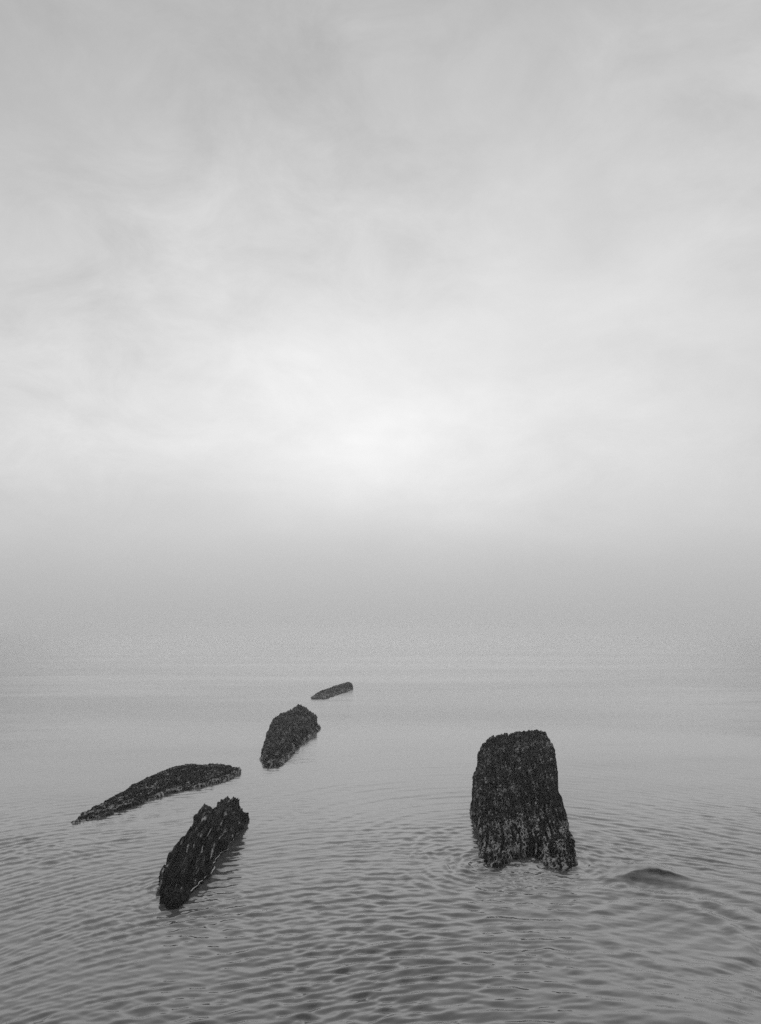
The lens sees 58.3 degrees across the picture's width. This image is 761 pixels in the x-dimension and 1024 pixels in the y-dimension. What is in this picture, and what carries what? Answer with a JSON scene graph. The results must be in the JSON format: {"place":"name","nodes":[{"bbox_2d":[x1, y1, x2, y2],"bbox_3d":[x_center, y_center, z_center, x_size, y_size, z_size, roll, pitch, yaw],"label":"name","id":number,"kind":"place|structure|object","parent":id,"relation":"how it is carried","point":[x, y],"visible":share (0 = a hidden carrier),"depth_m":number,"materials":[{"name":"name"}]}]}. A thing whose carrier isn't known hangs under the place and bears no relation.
{"place":"outdoors","nodes":[
{"label":"outdoors","id":0,"kind":"place"},
{"bbox_2d":[190,833,237,891],"bbox_3d":[-1.141,2.489,5.049,0.050,0.007,1.680,0,-10,1],"label":"foam line","id":1,"kind":"object","parent":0,"point":[212,870],"visible":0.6,"depth_m":4.58,"materials":[{"name":"grey liquid"}]},
{"bbox_2d":[0,630,760,1023],"bbox_3d":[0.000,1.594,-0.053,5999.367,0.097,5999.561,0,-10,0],"label":"sea","id":2,"kind":"structure","parent":0,"point":[354,878],"depth_m":5.46,"materials":[{"name":"liquid"}]},
{"bbox_2d":[71,763,240,823],"bbox_3d":[-2.147,2.957,6.736,0.771,0.584,2.341,-2,-10,14],"label":"rock","id":3,"kind":"object","parent":2,"relation":"in","point":[172,780],"visible":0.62,"depth_m":6.94,"materials":[{"name":"black stone"}]},
{"bbox_2d":[156,796,249,909],"bbox_3d":[-1.284,2.582,4.947,0.409,0.720,1.987,0,-10,0],"label":"jagged rock","id":4,"kind":"object","parent":2,"relation":"in","point":[202,844],"visible":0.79,"depth_m":4.69,"materials":[{"name":"black stone"}]},
{"bbox_2d":[259,704,320,766],"bbox_3d":[-1.378,3.453,10.047,0.811,0.822,4.281,0,-10,0],"label":"peaked rock","id":5,"kind":"object","parent":2,"relation":"in","point":[289,732],"visible":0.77,"depth_m":9.88,"materials":[{"name":"black stone"}]},
{"bbox_2d":[311,682,352,699],"bbox_3d":[-1.232,4.786,17.456,0.650,0.634,3.426,-2,-10,12],"label":"rock","id":6,"kind":"object","parent":2,"relation":"in","point":[335,690],"visible":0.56,"depth_m":17.44,"materials":[{"name":"black stone"}]},
{"bbox_2d":[469,729,577,871],"bbox_3d":[1.223,2.752,6.045,0.859,1.225,2.973,-2,-10,10],"label":"blocky rock","id":7,"kind":"object","parent":2,"relation":"in","point":[517,810],"visible":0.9,"depth_m":5.65,"materials":[{"name":"black stone"}]},
{"bbox_2d":[0,0,760,629],"label":"sky","id":8,"kind":"structure","parent":0,"point":[314,314],"materials":[{"name":"grey"}]}
]}

